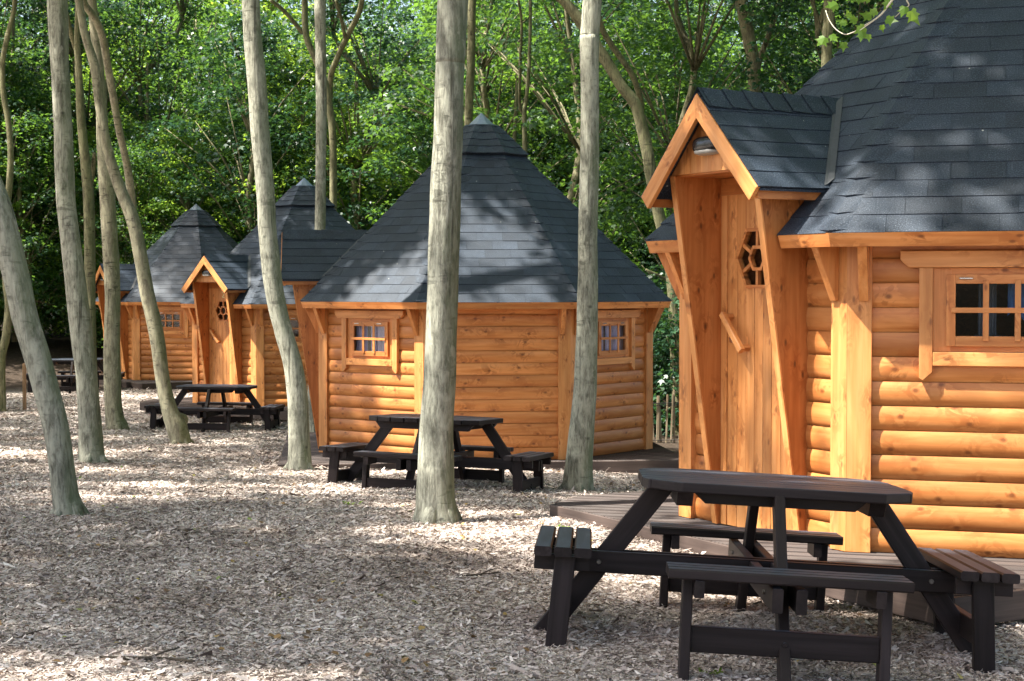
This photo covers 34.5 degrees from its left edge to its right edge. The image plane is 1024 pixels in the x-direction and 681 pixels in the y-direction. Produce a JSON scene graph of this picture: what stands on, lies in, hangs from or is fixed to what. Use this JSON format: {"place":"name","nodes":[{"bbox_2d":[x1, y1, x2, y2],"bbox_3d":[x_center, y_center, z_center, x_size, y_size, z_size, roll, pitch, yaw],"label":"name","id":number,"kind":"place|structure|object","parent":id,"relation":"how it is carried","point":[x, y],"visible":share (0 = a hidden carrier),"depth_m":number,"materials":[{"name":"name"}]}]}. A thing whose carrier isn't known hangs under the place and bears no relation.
{"place":"outdoors","nodes":[
{"label":"outdoors","id":0,"kind":"place"},
{"bbox_2d":[0,0,832,273],"label":"sky","id":1,"kind":"structure","parent":0,"point":[18,0],"materials":[{"name":"white"}]},
{"bbox_2d":[0,308,1023,680],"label":"ground","id":2,"kind":"structure","parent":0,"point":[60,346],"depth_m":8.31,"materials":[{"name":"beige wood"}]},
{"bbox_2d":[0,0,17,411],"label":"tree","id":3,"kind":"object","parent":2,"relation":"on","point":[6,334],"visible":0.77,"depth_m":30.37,"materials":[{"name":"brown plant"}]},
{"bbox_2d":[22,363,26,410],"bbox_3d":[-9.091,0.960,30.764,0.056,1.084,0.056,0,2,0],"label":"stake","id":4,"kind":"object","parent":2,"relation":"on","point":[24,383],"visible":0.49,"depth_m":30.74,"materials":[{"name":"brown wood"}]},
{"bbox_2d":[0,63,62,316],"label":"woodland tree","id":5,"kind":"object","parent":2,"relation":"on","point":[24,157],"visible":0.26,"depth_m":41.93,"materials":[{"name":"green plant"}]},
{"bbox_2d":[0,1,70,215],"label":"woodland tree","id":6,"kind":"object","parent":2,"relation":"on","point":[27,44],"visible":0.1,"depth_m":47.26,"materials":[{"name":"green plant"}]},
{"bbox_2d":[11,230,67,336],"bbox_3d":[-12.755,-1.522,47.539,4.498,3.645,4.482,0,2,2],"label":"bush","id":7,"kind":"object","parent":2,"relation":"on","point":[57,316],"visible":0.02,"depth_m":47.33,"materials":[{"name":"green plant"}]},
{"bbox_2d":[0,176,89,516],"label":"tree","id":8,"kind":"object","parent":2,"relation":"on","point":[66,497],"visible":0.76,"depth_m":10.77,"materials":[{"name":"grey plant"}]},
{"bbox_2d":[0,77,96,341],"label":"woodland tree","id":9,"kind":"object","parent":2,"relation":"on","point":[14,338],"visible":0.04,"depth_m":43.16,"materials":[{"name":"green plant"}]},
{"bbox_2d":[0,16,99,328],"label":"woodland tree","id":10,"kind":"object","parent":2,"relation":"on","point":[38,121],"visible":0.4,"depth_m":41.34,"materials":[{"name":"green plant"}]},
{"bbox_2d":[0,0,115,198],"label":"woodland tree","id":11,"kind":"object","parent":2,"relation":"on","point":[35,5],"visible":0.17,"depth_m":43.50,"materials":[{"name":"green plant"}]},
{"bbox_2d":[0,70,117,333],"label":"woodland tree","id":12,"kind":"object","parent":2,"relation":"on","point":[32,86],"visible":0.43,"depth_m":41.83,"materials":[{"name":"green plant"}]},
{"bbox_2d":[0,0,135,326],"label":"woodland tree","id":13,"kind":"object","parent":2,"relation":"on","point":[27,40],"visible":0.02,"depth_m":51.44,"materials":[{"name":"green plant"}]},
{"bbox_2d":[26,358,124,393],"bbox_3d":[-9.700,0.814,36.642,2.089,0.808,2.089,0,2,-8],"label":"picnic table","id":14,"kind":"object","parent":2,"relation":"on","point":[69,384],"visible":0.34,"depth_m":36.17,"materials":[{"name":"wood"}]},
{"bbox_2d":[47,0,108,462],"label":"tree","id":15,"kind":"object","parent":2,"relation":"on","point":[90,441],"visible":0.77,"depth_m":18.79,"materials":[{"name":"grey plant"}]},
{"bbox_2d":[0,0,160,257],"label":"woodland tree","id":16,"kind":"object","parent":2,"relation":"on","point":[47,49],"visible":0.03,"depth_m":49.54,"materials":[{"name":"green plant"}]},
{"bbox_2d":[68,6,96,365],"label":"tree","id":17,"kind":"object","parent":2,"relation":"on","point":[88,167],"visible":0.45,"depth_m":27.37,"materials":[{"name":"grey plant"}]},
{"bbox_2d":[36,253,130,337],"bbox_3d":[-11.336,-1.131,45.641,3.488,2.837,3.500,-1,2,-32],"label":"bush","id":18,"kind":"object","parent":2,"relation":"on","point":[58,333],"visible":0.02,"depth_m":45.56,"materials":[{"name":"green plant"}]},
{"bbox_2d":[17,125,151,331],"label":"woodland tree","id":19,"kind":"object","parent":2,"relation":"on","point":[90,137],"visible":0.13,"depth_m":42.92,"materials":[{"name":"green plant"}]},
{"bbox_2d":[0,0,203,261],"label":"woodland tree","id":20,"kind":"object","parent":2,"relation":"on","point":[109,7],"visible":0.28,"depth_m":43.60,"materials":[{"name":"green plant"}]},
{"bbox_2d":[87,0,128,430],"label":"tree","id":21,"kind":"object","parent":2,"relation":"on","point":[114,417],"visible":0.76,"depth_m":25.75,"materials":[{"name":"grey plant"}]},
{"bbox_2d":[19,21,199,302],"bbox_3d":[-12.147,-4.539,46.770,5.574,9.508,5.484,2,2,44],"label":"woodland tree","id":22,"kind":"object","parent":2,"relation":"on","point":[114,75],"visible":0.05,"depth_m":46.75,"materials":[{"name":"green plant"}]},
{"bbox_2d":[42,124,185,346],"bbox_3d":[-10.093,-2.446,42.133,3.749,6.396,3.689,0,2,2],"label":"woodland tree","id":23,"kind":"object","parent":2,"relation":"on","point":[113,136],"visible":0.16,"depth_m":42.09,"materials":[{"name":"green plant"}]},
{"bbox_2d":[32,0,222,227],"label":"woodland tree","id":24,"kind":"object","parent":2,"relation":"on","point":[156,18],"visible":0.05,"depth_m":54.65,"materials":[{"name":"green plant"}]},
{"bbox_2d":[77,138,191,347],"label":"woodland tree","id":25,"kind":"object","parent":2,"relation":"on","point":[140,155],"visible":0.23,"depth_m":41.14,"materials":[{"name":"green plant"}]},
{"bbox_2d":[75,0,194,444],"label":"tree","id":26,"kind":"object","parent":2,"relation":"on","point":[175,421],"visible":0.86,"depth_m":22.78,"materials":[{"name":"grey plant"}]},
{"bbox_2d":[33,0,255,233],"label":"woodland tree","id":27,"kind":"object","parent":2,"relation":"on","point":[140,70],"visible":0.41,"depth_m":43.63,"materials":[{"name":"green plant"}]},
{"bbox_2d":[99,379,191,389],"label":"timber deck","id":28,"kind":"structure","parent":2,"relation":"on","point":[138,384],"depth_m":37.20,"materials":[{"name":"brown wood"}]},
{"bbox_2d":[96,204,237,379],"bbox_3d":[-7.702,-1.220,39.737,4.720,4.154,4.483,-1,2,-38],"label":"log cabin","id":29,"kind":"object","parent":28,"relation":"on","point":[183,244],"visible":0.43,"depth_m":38.21,"materials":[{"name":"brown wood"}]},
{"bbox_2d":[158,306,187,337],"bbox_3d":[-7.854,-0.424,37.838,1.090,0.722,0.077,0,2,7],"label":"window","id":30,"kind":"structure","parent":29,"relation":"in","point":[183,329],"depth_m":37.80,"materials":[{"name":"brown wood"}]},
{"bbox_2d":[100,647,194,663],"bbox_3d":[-1.439,1.258,6.613,0.396,0.039,0.138,0,2,9],"label":"stick","id":31,"kind":"object","parent":2,"relation":"on","point":[168,658],"visible":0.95,"depth_m":6.58,"materials":[{"name":"brown wood"}]},
{"bbox_2d":[83,0,266,239],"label":"woodland tree","id":32,"kind":"object","parent":2,"relation":"on","point":[171,18],"visible":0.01,"depth_m":59.16,"materials":[{"name":"green plant"}]},
{"bbox_2d":[117,124,254,326],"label":"woodland tree","id":33,"kind":"object","parent":2,"relation":"on","point":[185,206],"visible":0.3,"depth_m":41.81,"materials":[{"name":"green plant"}]},
{"bbox_2d":[109,8,284,236],"bbox_3d":[-10.071,-5.259,52.163,6.471,11.039,6.367,0,2,-2],"label":"woodland tree","id":34,"kind":"object","parent":2,"relation":"on","point":[204,31],"visible":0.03,"depth_m":52.41,"materials":[{"name":"green plant"}]},
{"bbox_2d":[140,397,287,420],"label":"timber deck","id":35,"kind":"structure","parent":2,"relation":"on","point":[186,402],"depth_m":29.30,"materials":[{"name":"brown wood"}]},
{"bbox_2d":[180,178,354,406],"bbox_3d":[-3.967,-0.976,30.888,4.483,4.154,4.720,1,2,38],"label":"log cabin","id":36,"kind":"object","parent":35,"relation":"on","point":[223,304],"visible":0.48,"depth_m":29.36,"materials":[{"name":"brown wood"}]},
{"bbox_2d":[209,288,237,401],"bbox_3d":[-5.141,0.081,29.423,0.794,2.120,0.122,1,2,38],"label":"door","id":37,"kind":"structure","parent":36,"relation":"in","point":[221,364],"depth_m":29.51,"materials":[{"name":"brown wood"}]},
{"bbox_2d":[288,310,301,345],"bbox_3d":[-3.651,-0.222,29.008,1.090,0.639,0.077,0,2,-7],"label":"window","id":38,"kind":"structure","parent":36,"relation":"in","point":[292,313],"depth_m":28.96,"materials":[{"name":"brown wood"}]},
{"bbox_2d":[144,384,284,432],"bbox_3d":[-4.786,1.132,26.654,2.089,0.807,2.089,1,1,2],"label":"picnic table","id":39,"kind":"object","parent":2,"relation":"on","point":[206,413],"visible":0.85,"depth_m":26.30,"materials":[{"name":"wood"}]},
{"bbox_2d":[118,0,311,233],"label":"woodland tree","id":40,"kind":"object","parent":2,"relation":"on","point":[204,71],"visible":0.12,"depth_m":48.19,"materials":[{"name":"green plant"}]},
{"bbox_2d":[152,127,290,242],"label":"woodland tree","id":41,"kind":"object","parent":2,"relation":"on","point":[225,154],"visible":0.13,"depth_m":43.15,"materials":[{"name":"green plant"}]},
{"bbox_2d":[130,3,362,325],"bbox_3d":[-6.743,-3.729,41.397,5.809,9.909,5.715,0,2,9],"label":"woodland tree","id":42,"kind":"object","parent":2,"relation":"on","point":[246,198],"visible":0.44,"depth_m":41.34,"materials":[{"name":"green plant"}]},
{"bbox_2d":[164,46,349,236],"bbox_3d":[-7.280,-3.607,46.894,5.349,9.125,5.263,-1,2,-29],"label":"woodland tree","id":43,"kind":"object","parent":2,"relation":"on","point":[225,77],"visible":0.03,"depth_m":45.77,"materials":[{"name":"green plant"}]},
{"bbox_2d":[207,141,313,242],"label":"woodland tree","id":44,"kind":"object","parent":2,"relation":"on","point":[274,160],"visible":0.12,"depth_m":42.19,"materials":[{"name":"green plant"}]},
{"bbox_2d":[195,32,346,210],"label":"woodland tree","id":45,"kind":"object","parent":2,"relation":"on","point":[271,69],"visible":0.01,"depth_m":55.48,"materials":[{"name":"green plant"}]},
{"bbox_2d":[242,0,313,470],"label":"tree","id":46,"kind":"object","parent":2,"relation":"on","point":[299,452],"visible":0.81,"depth_m":17.92,"materials":[{"name":"grey plant"}]},
{"bbox_2d":[206,98,355,239],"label":"woodland tree","id":47,"kind":"object","parent":2,"relation":"on","point":[297,122],"visible":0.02,"depth_m":45.33,"materials":[{"name":"green plant"}]},
{"bbox_2d":[184,0,405,232],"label":"woodland tree","id":48,"kind":"object","parent":2,"relation":"on","point":[268,7],"visible":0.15,"depth_m":47.63,"materials":[{"name":"green plant"}]},
{"bbox_2d":[269,0,363,210],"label":"tree","id":49,"kind":"object","parent":2,"relation":"on","point":[304,30],"visible":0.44,"depth_m":33.85,"materials":[{"name":"grey plant"}]},
{"bbox_2d":[307,0,326,431],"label":"tree","id":50,"kind":"object","parent":2,"relation":"on","point":[321,102],"visible":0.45,"depth_m":25.04,"materials":[{"name":"grey plant"}]},
{"bbox_2d":[235,41,418,228],"bbox_3d":[-4.630,-3.287,42.627,5.151,8.931,5.235,0,2,8],"label":"woodland tree","id":51,"kind":"object","parent":2,"relation":"on","point":[302,116],"visible":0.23,"depth_m":42.09,"materials":[{"name":"green plant"}]},
{"bbox_2d":[272,9,404,216],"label":"woodland tree","id":52,"kind":"object","parent":2,"relation":"on","point":[344,59],"depth_m":60.04,"materials":[{"name":"green plant"}]},
{"bbox_2d":[298,111,399,227],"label":"woodland tree","id":53,"kind":"object","parent":2,"relation":"on","point":[344,139],"visible":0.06,"depth_m":44.39,"materials":[{"name":"green plant"}]},
{"bbox_2d":[282,23,429,221],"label":"woodland tree","id":54,"kind":"object","parent":2,"relation":"on","point":[339,34],"visible":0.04,"depth_m":52.44,"materials":[{"name":"green plant"}]},
{"bbox_2d":[244,0,478,230],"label":"woodland tree","id":55,"kind":"object","parent":2,"relation":"on","point":[356,222],"visible":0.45,"depth_m":41.44,"materials":[{"name":"green plant"}]},
{"bbox_2d":[312,15,434,223],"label":"woodland tree","id":56,"kind":"object","parent":2,"relation":"on","point":[383,37],"visible":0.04,"depth_m":48.40,"materials":[{"name":"green plant"}]},
{"bbox_2d":[343,134,420,223],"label":"woodland tree","id":57,"kind":"object","parent":2,"relation":"on","point":[411,173],"visible":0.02,"depth_m":46.22,"materials":[{"name":"green plant"}]},
{"bbox_2d":[338,66,434,226],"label":"woodland tree","id":58,"kind":"object","parent":2,"relation":"on","point":[429,145],"visible":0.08,"depth_m":45.09,"materials":[{"name":"green plant"}]},
{"bbox_2d":[0,0,852,257],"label":"wood","id":59,"kind":"object","parent":2,"relation":"on","point":[300,20],"visible":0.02,"depth_m":71.17,"materials":[{"name":"green plant"}]},
{"bbox_2d":[361,0,505,213],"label":"woodland tree","id":60,"kind":"object","parent":2,"relation":"on","point":[404,18],"visible":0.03,"depth_m":61.15,"materials":[{"name":"green plant"}]},
{"bbox_2d":[319,413,553,492],"bbox_3d":[-0.722,1.146,16.007,2.089,0.808,2.089,2,-1,15],"label":"picnic table","id":61,"kind":"object","parent":2,"relation":"on","point":[363,456],"visible":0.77,"depth_m":15.82,"materials":[{"name":"wood"}]},
{"bbox_2d":[412,0,467,524],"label":"tree","id":62,"kind":"object","parent":2,"relation":"on","point":[435,496],"visible":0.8,"depth_m":11.11,"materials":[{"name":"grey plant"}]},
{"bbox_2d":[367,1,548,170],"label":"woodland tree","id":63,"kind":"object","parent":2,"relation":"on","point":[419,20],"visible":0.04,"depth_m":53.01,"materials":[{"name":"green plant"}]},
{"bbox_2d":[380,0,543,202],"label":"woodland tree","id":64,"kind":"object","parent":2,"relation":"on","point":[435,63],"visible":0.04,"depth_m":48.58,"materials":[{"name":"green plant"}]},
{"bbox_2d":[377,59,552,198],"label":"woodland tree","id":65,"kind":"object","parent":2,"relation":"on","point":[432,124],"visible":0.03,"depth_m":45.15,"materials":[{"name":"green plant"}]},
{"bbox_2d":[464,0,475,125],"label":"tree","id":66,"kind":"object","parent":2,"relation":"on","point":[470,71],"visible":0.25,"depth_m":30.80,"materials":[{"name":"brown plant"}]},
{"bbox_2d":[339,0,607,204],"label":"woodland tree","id":67,"kind":"object","parent":2,"relation":"on","point":[428,159],"visible":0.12,"depth_m":42.54,"materials":[{"name":"green plant"}]},
{"bbox_2d":[278,432,678,472],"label":"timber deck","id":68,"kind":"structure","parent":2,"relation":"on","point":[656,456],"depth_m":18.82,"materials":[{"name":"brown wood"}]},
{"bbox_2d":[281,113,671,459],"bbox_3d":[-0.502,-0.773,20.687,4.720,4.154,4.483,0,2,-6],"label":"log cabin","id":69,"kind":"object","parent":68,"relation":"on","point":[360,296],"visible":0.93,"depth_m":19.27,"materials":[{"name":"brown wood"}]},
{"bbox_2d":[335,310,405,373],"bbox_3d":[-1.634,0.011,19.172,1.090,0.722,0.116,1,2,39],"label":"window","id":70,"kind":"structure","parent":69,"relation":"in","point":[384,325],"depth_m":19.15,"materials":[{"name":"brown wood"}]},
{"bbox_2d":[597,310,640,369],"bbox_3d":[1.166,0.002,19.474,0.116,0.722,1.090,1,2,39],"label":"window","id":71,"kind":"structure","parent":69,"relation":"in","point":[619,338],"depth_m":19.55,"materials":[{"name":"brown wood"}]},
{"bbox_2d":[350,0,619,224],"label":"woodland tree","id":72,"kind":"object","parent":2,"relation":"on","point":[491,7],"visible":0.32,"depth_m":38.38,"materials":[{"name":"green plant"}]},
{"bbox_2d":[0,412,1013,680],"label":"dead leaves","id":73,"kind":"object","parent":2,"relation":"on","point":[404,658],"visible":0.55,"depth_m":8.46,"materials":[{"name":"brown plant"}]},
{"bbox_2d":[517,0,531,158],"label":"tree","id":74,"kind":"object","parent":2,"relation":"on","point":[523,111],"visible":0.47,"depth_m":32.35,"materials":[{"name":"brown plant"}]},
{"bbox_2d":[484,64,617,211],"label":"woodland tree","id":75,"kind":"object","parent":2,"relation":"on","point":[507,102],"visible":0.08,"depth_m":44.94,"materials":[{"name":"green plant"}]},
{"bbox_2d":[465,0,676,230],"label":"woodland tree","id":76,"kind":"object","parent":2,"relation":"on","point":[564,72],"visible":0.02,"depth_m":47.01,"materials":[{"name":"green plant"}]},
{"bbox_2d":[474,0,674,264],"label":"woodland tree","id":77,"kind":"object","parent":2,"relation":"on","point":[539,104],"visible":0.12,"depth_m":43.83,"materials":[{"name":"green plant"}]},
{"bbox_2d":[506,33,651,268],"bbox_3d":[1.652,-3.613,45.724,5.510,9.400,5.421,1,2,29],"label":"woodland tree","id":78,"kind":"object","parent":2,"relation":"on","point":[552,146],"visible":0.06,"depth_m":44.38,"materials":[{"name":"green plant"}]},
{"bbox_2d":[558,0,601,491],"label":"tree","id":79,"kind":"object","parent":2,"relation":"on","point":[578,472],"visible":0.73,"depth_m":16.13,"materials":[{"name":"grey plant"}]},
{"bbox_2d":[517,49,673,311],"bbox_3d":[1.910,-3.509,44.953,5.332,9.244,5.419,-1,2,-26],"label":"woodland tree","id":80,"kind":"object","parent":2,"relation":"on","point":[611,97],"visible":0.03,"depth_m":44.11,"materials":[{"name":"green plant"}]},
{"bbox_2d":[463,0,742,244],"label":"woodland tree","id":81,"kind":"object","parent":2,"relation":"on","point":[572,194],"visible":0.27,"depth_m":34.62,"materials":[{"name":"green plant"}]},
{"bbox_2d":[556,0,678,434],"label":"tree","id":82,"kind":"object","parent":2,"relation":"on","point":[635,102],"visible":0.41,"depth_m":26.05,"materials":[{"name":"brown plant"}]},
{"bbox_2d":[601,96,670,265],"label":"woodland tree","id":83,"kind":"object","parent":2,"relation":"on","point":[653,120],"visible":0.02,"depth_m":45.20,"materials":[{"name":"green plant"}]},
{"bbox_2d":[539,1,745,260],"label":"woodland tree","id":84,"kind":"object","parent":2,"relation":"on","point":[619,42],"visible":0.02,"depth_m":46.22,"materials":[{"name":"green plant"}]},
{"bbox_2d":[635,264,670,412],"bbox_3d":[2.379,0.217,30.129,3.972,3.220,3.959,0,2,-12],"label":"bush","id":85,"kind":"object","parent":2,"relation":"on","point":[664,290],"visible":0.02,"depth_m":29.65,"materials":[{"name":"green plant"}]},
{"bbox_2d":[567,0,744,363],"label":"woodland tree","id":86,"kind":"object","parent":2,"relation":"on","point":[729,38],"visible":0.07,"depth_m":44.39,"materials":[{"name":"green plant"}]},
{"bbox_2d":[645,262,678,437],"bbox_3d":[2.813,0.088,26.657,3.467,3.382,3.209,-1,2,-22],"label":"bush","id":87,"kind":"object","parent":2,"relation":"on","point":[661,325],"visible":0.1,"depth_m":25.89,"materials":[{"name":"green plant"}]},
{"bbox_2d":[653,333,670,429],"bbox_3d":[1.807,0.598,27.357,2.969,2.415,2.979,-1,2,-17],"label":"bush","id":88,"kind":"object","parent":2,"relation":"on","point":[655,365],"visible":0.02,"depth_m":26.77,"materials":[{"name":"green plant"}]},
{"bbox_2d":[653,289,678,397],"bbox_3d":[3.653,0.139,25.885,3.209,3.382,3.467,0,2,14],"label":"bush","id":89,"kind":"object","parent":2,"relation":"on","point":[675,374],"visible":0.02,"depth_m":25.74,"materials":[{"name":"green plant"}]},
{"bbox_2d":[653,390,678,442],"bbox_3d":[3.297,1.227,24.676,3.827,0.997,0.071,0,2,-7],"label":"paling fence","id":90,"kind":"object","parent":2,"relation":"on","point":[658,431],"visible":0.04,"depth_m":24.55,"materials":[{"name":"wood"}]},
{"bbox_2d":[511,0,822,293],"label":"woodland tree","id":91,"kind":"object","parent":2,"relation":"on","point":[695,58],"visible":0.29,"depth_m":31.15,"materials":[{"name":"green plant"}]},
{"bbox_2d":[600,0,783,321],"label":"woodland tree","id":92,"kind":"object","parent":2,"relation":"on","point":[674,39],"visible":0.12,"depth_m":36.01,"materials":[{"name":"green plant"}]},
{"bbox_2d":[640,0,806,255],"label":"woodland tree","id":93,"kind":"object","parent":2,"relation":"on","point":[725,4],"depth_m":49.70,"materials":[{"name":"green plant"}]},
{"bbox_2d":[628,0,863,232],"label":"woodland tree","id":94,"kind":"object","parent":2,"relation":"on","point":[726,42],"visible":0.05,"depth_m":41.42,"materials":[{"name":"green plant"}]},
{"bbox_2d":[735,0,782,92],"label":"tree","id":95,"kind":"object","parent":2,"relation":"on","point":[748,34],"visible":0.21,"depth_m":28.77,"materials":[{"name":"brown plant"}]},
{"bbox_2d":[533,468,1019,680],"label":"picnic table","id":96,"kind":"object","parent":2,"relation":"on","point":[779,583],"visible":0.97,"depth_m":7.21,"materials":[{"name":"wood"}]},
{"bbox_2d":[550,491,1023,623],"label":"timber deck","id":97,"kind":"structure","parent":2,"relation":"on","point":[608,511],"depth_m":9.47,"materials":[{"name":"brown wood"}]},
{"bbox_2d":[641,0,1023,557],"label":"log cabin","id":98,"kind":"object","parent":97,"relation":"on","point":[835,243],"visible":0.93,"depth_m":9.52,"materials":[{"name":"brown wood"}]},
{"bbox_2d":[719,194,793,529],"bbox_3d":[1.493,0.109,10.058,0.122,2.120,0.794,-1,2,-28],"label":"door","id":99,"kind":"structure","parent":98,"relation":"in","point":[751,428],"depth_m":10.19,"materials":[{"name":"brown wood"}]},
{"bbox_2d":[900,250,1023,380],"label":"window","id":100,"kind":"structure","parent":98,"relation":"in","point":[940,272],"depth_m":9.13,"materials":[{"name":"brown wood"}]},
{"bbox_2d":[704,0,883,93],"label":"woodland tree","id":101,"kind":"object","parent":2,"relation":"on","point":[818,22],"visible":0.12,"depth_m":27.01,"materials":[{"name":"green plant"}]},
{"bbox_2d":[715,0,890,93],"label":"woodland tree","id":102,"kind":"object","parent":2,"relation":"on","point":[801,41],"visible":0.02,"depth_m":31.70,"materials":[{"name":"green plant"}]},
{"bbox_2d":[772,0,875,91],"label":"woodland tree","id":103,"kind":"object","parent":2,"relation":"on","point":[811,20],"depth_m":41.58,"materials":[{"name":"green plant"}]},
{"bbox_2d":[771,1,878,89],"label":"woodland tree","id":104,"kind":"object","parent":2,"relation":"on","point":[809,61],"depth_m":36.49,"materials":[{"name":"green plant"}]},
{"bbox_2d":[821,0,834,66],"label":"tree","id":105,"kind":"object","parent":2,"relation":"on","point":[826,52],"visible":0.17,"depth_m":24.81,"materials":[{"name":"brown plant"}]},
{"bbox_2d":[815,0,919,51],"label":"leafy branch","id":106,"kind":"object","parent":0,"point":[912,15],"visible":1,"depth_m":8.57,"materials":[{"name":"green plant"}]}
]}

